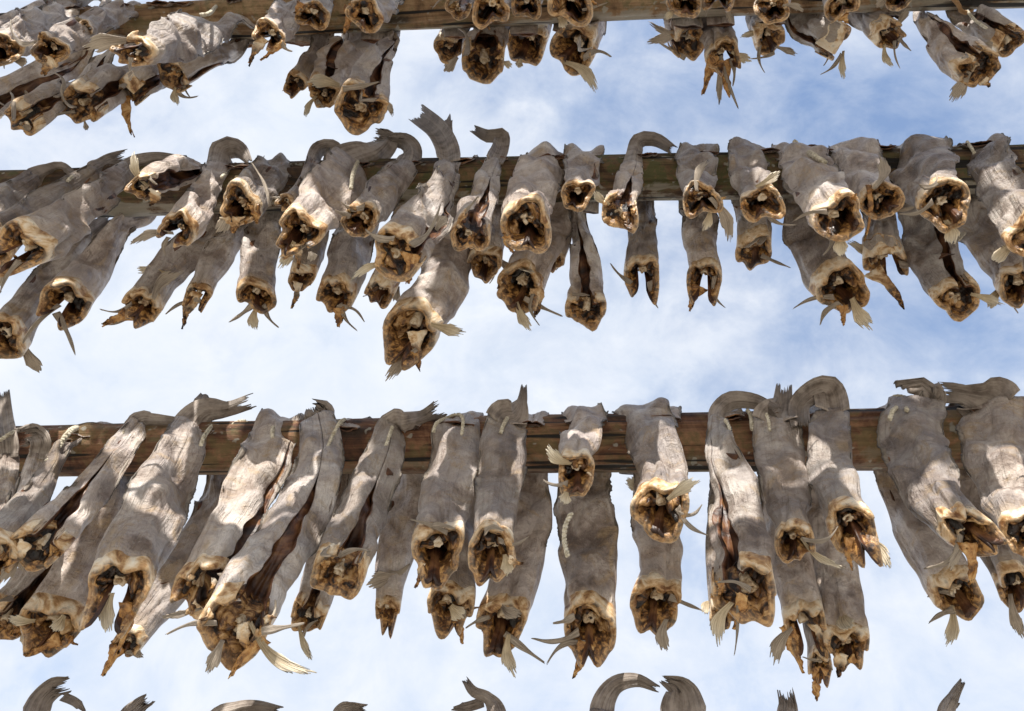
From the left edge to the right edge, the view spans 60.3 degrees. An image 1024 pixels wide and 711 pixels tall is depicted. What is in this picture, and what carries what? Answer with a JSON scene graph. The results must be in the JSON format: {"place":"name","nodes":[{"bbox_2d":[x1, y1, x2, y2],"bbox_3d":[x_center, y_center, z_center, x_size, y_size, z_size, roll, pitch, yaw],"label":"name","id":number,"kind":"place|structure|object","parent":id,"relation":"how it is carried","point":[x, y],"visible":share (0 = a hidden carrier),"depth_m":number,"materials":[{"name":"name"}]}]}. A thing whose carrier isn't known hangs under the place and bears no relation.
{"place":"outdoors","nodes":[
{"label":"outdoors","id":0,"kind":"place"},
{"bbox_2d":[0,0,1023,710],"label":"sky","id":1,"kind":"structure","parent":0,"point":[640,352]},
{"bbox_3d":[0.000,0.647,1.400,4.065,0.123,0.123,-1,-57,0],"label":"wooden pole","id":2,"kind":"object","parent":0,"visible":0},
{"bbox_2d":[23,676,85,710],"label":"dried fish","id":3,"kind":"object","parent":2,"relation":"hanging from","point":[45,695],"visible":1,"depth_m":1.45},
{"bbox_2d":[211,700,283,710],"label":"dried fish","id":4,"kind":"object","parent":2,"relation":"hanging from","point":[249,705],"visible":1,"depth_m":1.42},
{"bbox_2d":[451,676,505,710],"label":"dried fish","id":5,"kind":"object","parent":2,"relation":"hanging from","point":[491,701],"visible":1,"depth_m":1.44},
{"bbox_2d":[589,673,659,710],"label":"dried fish","id":6,"kind":"object","parent":2,"relation":"hanging from","point":[608,692],"visible":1,"depth_m":1.44},
{"bbox_2d":[659,675,705,710],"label":"dried fish","id":7,"kind":"object","parent":2,"relation":"hanging from","point":[682,694],"visible":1,"depth_m":1.42},
{"bbox_3d":[2.463,1.048,1.315,0.140,5.435,0.147,2,-24,6],"label":"rack post","id":8,"kind":"object","parent":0,"visible":0},
{"bbox_2d":[0,0,1023,43],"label":"wooden pole","id":9,"kind":"object","parent":8,"relation":"attached to","point":[417,15],"visible":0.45,"depth_m":2.07,"materials":[{"name":"brown wood"}]},
{"bbox_2d":[0,0,79,68],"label":"dried fish","id":10,"kind":"object","parent":9,"relation":"hanging from","point":[30,25],"visible":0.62,"depth_m":1.66},
{"bbox_2d":[0,0,90,27],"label":"dried fish","id":11,"kind":"object","parent":9,"relation":"hanging from","point":[8,16],"visible":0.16,"depth_m":1.92},
{"bbox_2d":[0,5,94,118],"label":"dried fish","id":12,"kind":"object","parent":9,"relation":"hanging from","point":[29,78],"visible":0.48,"depth_m":1.98},
{"bbox_2d":[4,3,133,135],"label":"dried fish","id":13,"kind":"object","parent":9,"relation":"hanging from","point":[36,110],"visible":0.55,"depth_m":1.79},
{"bbox_2d":[10,0,140,75],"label":"dried fish","id":14,"kind":"object","parent":9,"relation":"hanging from","point":[54,45],"visible":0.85,"depth_m":1.61},
{"bbox_2d":[53,0,172,129],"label":"dried fish","id":15,"kind":"object","parent":9,"relation":"hanging from","point":[94,95],"visible":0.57,"depth_m":1.84},
{"bbox_2d":[118,1,193,136],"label":"dried fish","id":16,"kind":"object","parent":9,"relation":"hanging from","point":[140,84],"visible":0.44,"depth_m":1.89},
{"bbox_2d":[82,9,254,70],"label":"dried fish","id":17,"kind":"object","parent":9,"relation":"hanging from","point":[179,35],"visible":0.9,"depth_m":1.52},
{"bbox_2d":[157,0,249,104],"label":"dried fish","id":18,"kind":"object","parent":9,"relation":"hanging from","point":[177,78],"visible":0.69,"depth_m":1.93},
{"bbox_2d":[248,0,309,66],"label":"dried fish","id":19,"kind":"object","parent":9,"relation":"hanging from","point":[279,24],"visible":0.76,"depth_m":1.46},
{"bbox_2d":[282,34,333,98],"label":"dried fish","id":20,"kind":"object","parent":9,"relation":"hanging from","point":[298,76],"visible":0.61,"depth_m":1.95},
{"bbox_2d":[285,0,333,46],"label":"dried fish","id":21,"kind":"object","parent":9,"relation":"hanging from","point":[315,14],"visible":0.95,"depth_m":1.61},
{"bbox_2d":[304,32,372,116],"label":"dried fish","id":22,"kind":"object","parent":9,"relation":"hanging from","point":[337,59],"visible":0.67,"depth_m":1.99},
{"bbox_2d":[334,30,400,134],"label":"dried fish","id":23,"kind":"object","parent":9,"relation":"hanging from","point":[363,104],"visible":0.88,"depth_m":1.67},
{"bbox_2d":[343,0,404,43],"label":"dried fish","id":24,"kind":"object","parent":9,"relation":"hanging from","point":[368,18],"visible":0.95,"depth_m":1.55},
{"bbox_2d":[433,28,470,71],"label":"dried fish","id":25,"kind":"object","parent":9,"relation":"hanging from","point":[448,50],"visible":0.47,"depth_m":2.18},
{"bbox_2d":[432,0,473,38],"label":"dried fish","id":26,"kind":"object","parent":9,"relation":"hanging from","point":[458,10],"visible":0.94,"depth_m":1.70},
{"bbox_2d":[458,26,511,83],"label":"dried fish","id":27,"kind":"object","parent":9,"relation":"hanging from","point":[483,61],"visible":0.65,"depth_m":2.02},
{"bbox_2d":[472,0,510,37],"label":"dried fish","id":28,"kind":"object","parent":9,"relation":"hanging from","point":[485,13],"visible":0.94,"depth_m":1.60},
{"bbox_2d":[510,0,542,36],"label":"dried fish","id":29,"kind":"object","parent":9,"relation":"hanging from","point":[532,9],"visible":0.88,"depth_m":1.71},
{"bbox_2d":[507,24,551,67],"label":"dried fish","id":30,"kind":"object","parent":9,"relation":"hanging from","point":[527,50],"visible":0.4,"depth_m":2.21},
{"bbox_2d":[547,0,607,31],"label":"dried fish","id":31,"kind":"object","parent":9,"relation":"hanging from","point":[578,13],"visible":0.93,"depth_m":1.61},
{"bbox_2d":[549,20,611,92],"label":"dried fish","id":32,"kind":"object","parent":9,"relation":"hanging from","point":[573,49],"visible":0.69,"depth_m":2.08},
{"bbox_2d":[647,19,703,60],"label":"dried fish","id":33,"kind":"object","parent":9,"relation":"hanging from","point":[688,44],"visible":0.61,"depth_m":2.17},
{"bbox_2d":[660,0,702,29],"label":"dried fish","id":34,"kind":"object","parent":9,"relation":"hanging from","point":[690,10],"visible":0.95,"depth_m":1.68},
{"bbox_2d":[701,0,734,26],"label":"dried fish","id":35,"kind":"object","parent":9,"relation":"hanging from","point":[727,20],"visible":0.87,"depth_m":1.71},
{"bbox_2d":[699,17,751,108],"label":"dried fish","id":36,"kind":"object","parent":9,"relation":"hanging from","point":[717,41],"visible":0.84,"depth_m":2.05},
{"bbox_2d":[741,15,796,72],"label":"dried fish","id":37,"kind":"object","parent":9,"relation":"hanging from","point":[768,40],"visible":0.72,"depth_m":2.15},
{"bbox_2d":[753,0,802,24],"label":"dried fish","id":38,"kind":"object","parent":9,"relation":"hanging from","point":[769,12],"visible":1,"depth_m":1.52},
{"bbox_2d":[784,12,850,78],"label":"dried fish","id":39,"kind":"object","parent":9,"relation":"hanging from","point":[823,35],"visible":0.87,"depth_m":2.02},
{"bbox_2d":[817,0,859,23],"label":"dried fish","id":40,"kind":"object","parent":9,"relation":"hanging from","point":[836,10],"visible":0.95,"depth_m":1.59},
{"bbox_2d":[848,8,910,67],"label":"dried fish","id":41,"kind":"object","parent":9,"relation":"hanging from","point":[881,29],"visible":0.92,"depth_m":2.10},
{"bbox_2d":[913,11,1000,101],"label":"dried fish","id":42,"kind":"object","parent":9,"relation":"hanging from","point":[963,60],"visible":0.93,"depth_m":1.85},
{"bbox_2d":[945,4,1023,57],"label":"dried fish","id":43,"kind":"object","parent":9,"relation":"hanging from","point":[1002,36],"visible":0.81,"depth_m":1.92},
{"bbox_2d":[0,144,1023,217],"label":"wooden pole","id":44,"kind":"object","parent":8,"relation":"attached to","point":[660,181],"visible":0.21,"depth_m":1.83,"materials":[{"name":"brown wood"}]},
{"bbox_2d":[0,162,73,211],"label":"dried fish","id":45,"kind":"object","parent":44,"relation":"hanging from","point":[16,189],"visible":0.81,"depth_m":1.76},
{"bbox_2d":[0,217,110,372],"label":"dried fish","id":46,"kind":"object","parent":44,"relation":"hanging from","point":[18,316],"visible":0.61,"depth_m":1.66},
{"bbox_2d":[0,149,126,285],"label":"dried fish","id":47,"kind":"object","parent":44,"relation":"hanging from","point":[32,201],"visible":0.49,"depth_m":1.68},
{"bbox_2d":[0,152,172,292],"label":"dried fish","id":48,"kind":"object","parent":44,"relation":"hanging from","point":[57,228],"visible":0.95,"depth_m":1.44},
{"bbox_2d":[16,213,156,355],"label":"dried fish","id":49,"kind":"object","parent":44,"relation":"hanging from","point":[79,283],"visible":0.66,"depth_m":1.68},
{"bbox_2d":[100,169,222,328],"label":"dried fish","id":50,"kind":"object","parent":44,"relation":"hanging from","point":[148,294],"visible":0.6,"depth_m":1.72},
{"bbox_2d":[124,151,210,222],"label":"dried fish","id":51,"kind":"object","parent":44,"relation":"hanging from","point":[152,181],"visible":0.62,"depth_m":1.60},
{"bbox_2d":[130,136,251,254],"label":"dried fish","id":52,"kind":"object","parent":44,"relation":"hanging from","point":[190,214],"visible":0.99,"depth_m":1.59},
{"bbox_2d":[165,165,249,328],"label":"dried fish","id":53,"kind":"object","parent":44,"relation":"hanging from","point":[217,256],"visible":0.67,"depth_m":1.77},
{"bbox_2d":[215,152,290,233],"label":"dried fish","id":54,"kind":"object","parent":44,"relation":"hanging from","point":[256,185],"visible":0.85,"depth_m":1.52},
{"bbox_2d":[228,165,281,328],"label":"dried fish","id":55,"kind":"object","parent":44,"relation":"hanging from","point":[259,256],"visible":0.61,"depth_m":1.75},
{"bbox_2d":[272,139,339,210],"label":"dried fish","id":56,"kind":"object","parent":44,"relation":"hanging from","point":[314,156],"visible":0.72,"depth_m":1.80},
{"bbox_2d":[288,165,328,308],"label":"dried fish","id":57,"kind":"object","parent":44,"relation":"hanging from","point":[302,277],"visible":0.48,"depth_m":1.77},
{"bbox_2d":[276,128,397,268],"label":"dried fish","id":58,"kind":"object","parent":44,"relation":"hanging from","point":[310,218],"visible":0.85,"depth_m":1.52},
{"bbox_2d":[316,162,378,330],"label":"dried fish","id":59,"kind":"object","parent":44,"relation":"hanging from","point":[348,256],"visible":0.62,"depth_m":1.69},
{"bbox_2d":[335,132,421,237],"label":"dried fish","id":60,"kind":"object","parent":44,"relation":"hanging from","point":[373,205],"visible":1,"depth_m":1.61},
{"bbox_2d":[363,160,422,308],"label":"dried fish","id":61,"kind":"object","parent":44,"relation":"hanging from","point":[382,291],"visible":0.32,"depth_m":1.69},
{"bbox_2d":[351,104,460,283],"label":"dried fish","id":62,"kind":"object","parent":44,"relation":"hanging from","point":[412,232],"visible":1,"depth_m":1.39},
{"bbox_2d":[382,155,478,381],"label":"dried fish","id":63,"kind":"object","parent":44,"relation":"hanging from","point":[421,314],"visible":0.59,"depth_m":1.58},
{"bbox_2d":[450,125,509,250],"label":"dried fish","id":64,"kind":"object","parent":44,"relation":"hanging from","point":[471,228],"visible":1,"depth_m":1.51},
{"bbox_2d":[467,156,508,283],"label":"dried fish","id":65,"kind":"object","parent":44,"relation":"hanging from","point":[488,262],"visible":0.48,"depth_m":1.78},
{"bbox_2d":[500,141,564,253],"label":"dried fish","id":66,"kind":"object","parent":44,"relation":"hanging from","point":[533,189],"visible":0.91,"depth_m":1.45},
{"bbox_2d":[496,153,573,330],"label":"dried fish","id":67,"kind":"object","parent":44,"relation":"hanging from","point":[522,278],"visible":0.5,"depth_m":1.67},
{"bbox_2d":[561,143,604,213],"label":"dried fish","id":68,"kind":"object","parent":44,"relation":"hanging from","point":[582,176],"visible":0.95,"depth_m":1.64},
{"bbox_2d":[565,210,606,331],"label":"dried fish","id":69,"kind":"object","parent":44,"relation":"hanging from","point":[586,304],"visible":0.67,"depth_m":1.72},
{"bbox_2d":[610,152,658,307],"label":"dried fish","id":70,"kind":"object","parent":44,"relation":"hanging from","point":[642,255],"visible":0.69,"depth_m":1.75},
{"bbox_2d":[593,131,677,233],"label":"dried fish","id":71,"kind":"object","parent":44,"relation":"hanging from","point":[619,205],"visible":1,"depth_m":1.59},
{"bbox_2d":[679,150,724,311],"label":"dried fish","id":72,"kind":"object","parent":44,"relation":"hanging from","point":[700,246],"visible":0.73,"depth_m":1.74},
{"bbox_2d":[673,142,733,240],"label":"dried fish","id":73,"kind":"object","parent":44,"relation":"hanging from","point":[696,173],"visible":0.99,"depth_m":1.52},
{"bbox_2d":[731,147,790,270],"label":"dried fish","id":74,"kind":"object","parent":44,"relation":"hanging from","point":[753,249],"visible":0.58,"depth_m":1.81},
{"bbox_2d":[727,136,795,225],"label":"dried fish","id":75,"kind":"object","parent":44,"relation":"hanging from","point":[752,178],"visible":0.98,"depth_m":1.56},
{"bbox_2d":[771,142,864,255],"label":"dried fish","id":76,"kind":"object","parent":44,"relation":"hanging from","point":[826,199],"visible":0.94,"depth_m":1.46},
{"bbox_2d":[782,144,872,330],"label":"dried fish","id":77,"kind":"object","parent":44,"relation":"hanging from","point":[831,279],"visible":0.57,"depth_m":1.66},
{"bbox_2d":[828,137,914,241],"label":"dried fish","id":78,"kind":"object","parent":44,"relation":"hanging from","point":[862,163],"visible":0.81,"depth_m":1.54},
{"bbox_2d":[846,145,908,309],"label":"dried fish","id":79,"kind":"object","parent":44,"relation":"hanging from","point":[879,244],"visible":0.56,"depth_m":1.75},
{"bbox_2d":[888,134,970,243],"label":"dried fish","id":80,"kind":"object","parent":44,"relation":"hanging from","point":[930,184],"visible":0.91,"depth_m":1.47},
{"bbox_2d":[890,144,1004,321],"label":"dried fish","id":81,"kind":"object","parent":44,"relation":"hanging from","point":[948,282],"visible":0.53,"depth_m":1.68},
{"bbox_2d":[953,140,1023,312],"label":"dried fish","id":82,"kind":"object","parent":44,"relation":"hanging from","point":[982,241],"visible":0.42,"depth_m":1.73},
{"bbox_2d":[962,133,1023,270],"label":"dried fish","id":83,"kind":"object","parent":44,"relation":"hanging from","point":[995,172],"visible":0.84,"depth_m":1.53},
{"bbox_3d":[-2.252,0.914,1.414,0.143,4.637,0.148,2,-26,6],"label":"rack post","id":84,"kind":"object","parent":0,"visible":0},
{"bbox_2d":[16,406,963,476],"bbox_3d":[0.000,0.169,1.645,4.763,0.138,0.138,-1,-57,0],"label":"wooden pole","id":85,"kind":"object","parent":84,"relation":"attached to","point":[225,440],"visible":0.36,"depth_m":1.59,"materials":[{"name":"brown wood"}]},
{"bbox_2d":[0,390,19,509],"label":"dried fish","id":86,"kind":"object","parent":85,"relation":"hanging from","point":[9,460],"visible":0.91,"depth_m":1.54},
{"bbox_2d":[14,423,51,570],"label":"dried fish","id":87,"kind":"object","parent":85,"relation":"hanging from","point":[39,441],"visible":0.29,"depth_m":1.54},
{"bbox_2d":[0,438,81,583],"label":"dried fish","id":88,"kind":"object","parent":85,"relation":"hanging from","point":[26,502],"visible":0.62,"depth_m":1.37},
{"bbox_2d":[0,421,112,644],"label":"dried fish","id":89,"kind":"object","parent":85,"relation":"hanging from","point":[18,590],"visible":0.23,"depth_m":1.46},
{"bbox_2d":[8,476,131,657],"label":"dried fish","id":90,"kind":"object","parent":85,"relation":"hanging from","point":[47,620],"visible":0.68,"depth_m":1.43},
{"bbox_2d":[2,410,174,571],"bbox_3d":[-0.673,0.200,1.433,0.097,0.430,0.103,-7,-58,11],"label":"dried fish","id":91,"kind":"object","parent":85,"relation":"hanging from","point":[47,535],"visible":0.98,"depth_m":1.37},
{"bbox_2d":[101,429,226,675],"bbox_3d":[-0.572,0.296,1.513,0.099,0.470,0.187,2,-57,6],"label":"dried fish","id":92,"kind":"object","parent":85,"relation":"hanging from","point":[155,607],"visible":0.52,"depth_m":1.48},
{"bbox_2d":[80,393,256,655],"bbox_3d":[-0.552,0.211,1.426,0.116,0.638,0.184,33,-59,-15],"label":"dried fish","id":93,"kind":"object","parent":85,"relation":"hanging from","point":[139,541],"visible":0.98,"depth_m":1.31},
{"bbox_2d":[162,408,303,619],"bbox_3d":[-0.438,0.244,1.441,0.106,0.560,0.250,21,-57,-7],"label":"dried fish","id":94,"kind":"object","parent":85,"relation":"hanging from","point":[259,470],"visible":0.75,"depth_m":1.34},
{"bbox_2d":[165,399,344,678],"bbox_3d":[-0.330,0.216,1.357,0.206,0.634,0.116,-15,-60,16],"label":"dried fish","id":95,"kind":"object","parent":85,"relation":"hanging from","point":[239,614],"visible":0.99,"depth_m":1.24},
{"bbox_2d":[291,416,370,659],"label":"dried fish","id":96,"kind":"object","parent":85,"relation":"hanging from","point":[311,607],"visible":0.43,"depth_m":1.45},
{"bbox_2d":[310,401,447,599],"bbox_3d":[-0.206,0.193,1.421,0.125,0.492,0.115,2,-57,6],"label":"dried fish","id":97,"kind":"object","parent":85,"relation":"hanging from","point":[347,549],"visible":0.99,"depth_m":1.36},
{"bbox_2d":[366,424,423,638],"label":"dried fish","id":98,"kind":"object","parent":85,"relation":"hanging from","point":[393,562],"visible":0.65,"depth_m":1.53},
{"bbox_2d":[410,411,480,589],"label":"dried fish","id":99,"kind":"object","parent":85,"relation":"hanging from","point":[445,500],"visible":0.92,"depth_m":1.38},
{"bbox_2d":[427,412,483,643],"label":"dried fish","id":100,"kind":"object","parent":85,"relation":"hanging from","point":[451,604],"visible":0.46,"depth_m":1.46},
{"bbox_2d":[468,384,528,586],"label":"dried fish","id":101,"kind":"object","parent":85,"relation":"hanging from","point":[501,477],"visible":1,"depth_m":1.39},
{"bbox_2d":[465,411,551,677],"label":"dried fish","id":102,"kind":"object","parent":85,"relation":"hanging from","point":[504,608],"visible":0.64,"depth_m":1.47},
{"bbox_2d":[531,411,618,678],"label":"dried fish","id":103,"kind":"object","parent":85,"relation":"hanging from","point":[589,567],"visible":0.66,"depth_m":1.47},
{"bbox_2d":[543,402,607,504],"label":"dried fish","id":104,"kind":"object","parent":85,"relation":"hanging from","point":[580,442],"visible":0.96,"depth_m":1.38},
{"bbox_2d":[612,397,707,542],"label":"dried fish","id":105,"kind":"object","parent":85,"relation":"hanging from","point":[659,505],"visible":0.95,"depth_m":1.39},
{"bbox_2d":[625,406,701,650],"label":"dried fish","id":106,"kind":"object","parent":85,"relation":"hanging from","point":[656,597],"visible":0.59,"depth_m":1.46},
{"bbox_2d":[701,409,744,629],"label":"dried fish","id":107,"kind":"object","parent":85,"relation":"hanging from","point":[708,605],"visible":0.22,"depth_m":1.51},
{"bbox_2d":[704,391,782,654],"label":"dried fish","id":108,"kind":"object","parent":85,"relation":"hanging from","point":[743,588],"visible":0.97,"depth_m":1.25},
{"bbox_2d":[757,412,828,672],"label":"dried fish","id":109,"kind":"object","parent":85,"relation":"hanging from","point":[798,594],"visible":0.46,"depth_m":1.40},
{"bbox_2d":[752,383,844,568],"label":"dried fish","id":110,"kind":"object","parent":85,"relation":"hanging from","point":[779,459],"visible":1,"depth_m":1.40},
{"bbox_2d":[802,407,832,701],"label":"dried fish","id":111,"kind":"object","parent":85,"relation":"hanging from","point":[819,667],"visible":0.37,"depth_m":1.37},
{"bbox_2d":[807,405,869,677],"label":"dried fish","id":112,"kind":"object","parent":85,"relation":"hanging from","point":[846,636],"visible":0.47,"depth_m":1.40},
{"bbox_2d":[788,375,891,570],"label":"dried fish","id":113,"kind":"object","parent":85,"relation":"hanging from","point":[833,481],"visible":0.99,"depth_m":1.38},
{"bbox_2d":[873,403,983,646],"bbox_3d":[0.719,0.263,1.562,0.104,0.415,0.254,-14,-59,15],"label":"dried fish","id":114,"kind":"object","parent":85,"relation":"hanging from","point":[922,545],"visible":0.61,"depth_m":1.48},
{"bbox_2d":[876,377,1007,587],"bbox_3d":[0.696,0.174,1.440,0.158,0.508,0.115,15,-56,-3],"label":"dried fish","id":115,"kind":"object","parent":85,"relation":"hanging from","point":[913,443],"visible":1,"depth_m":1.39},
{"bbox_2d":[940,377,1023,557],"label":"dried fish","id":116,"kind":"object","parent":85,"relation":"hanging from","point":[990,432],"visible":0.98,"depth_m":1.47},
{"bbox_2d":[948,403,1023,637],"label":"dried fish","id":117,"kind":"object","parent":85,"relation":"hanging from","point":[1005,566],"visible":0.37,"depth_m":1.48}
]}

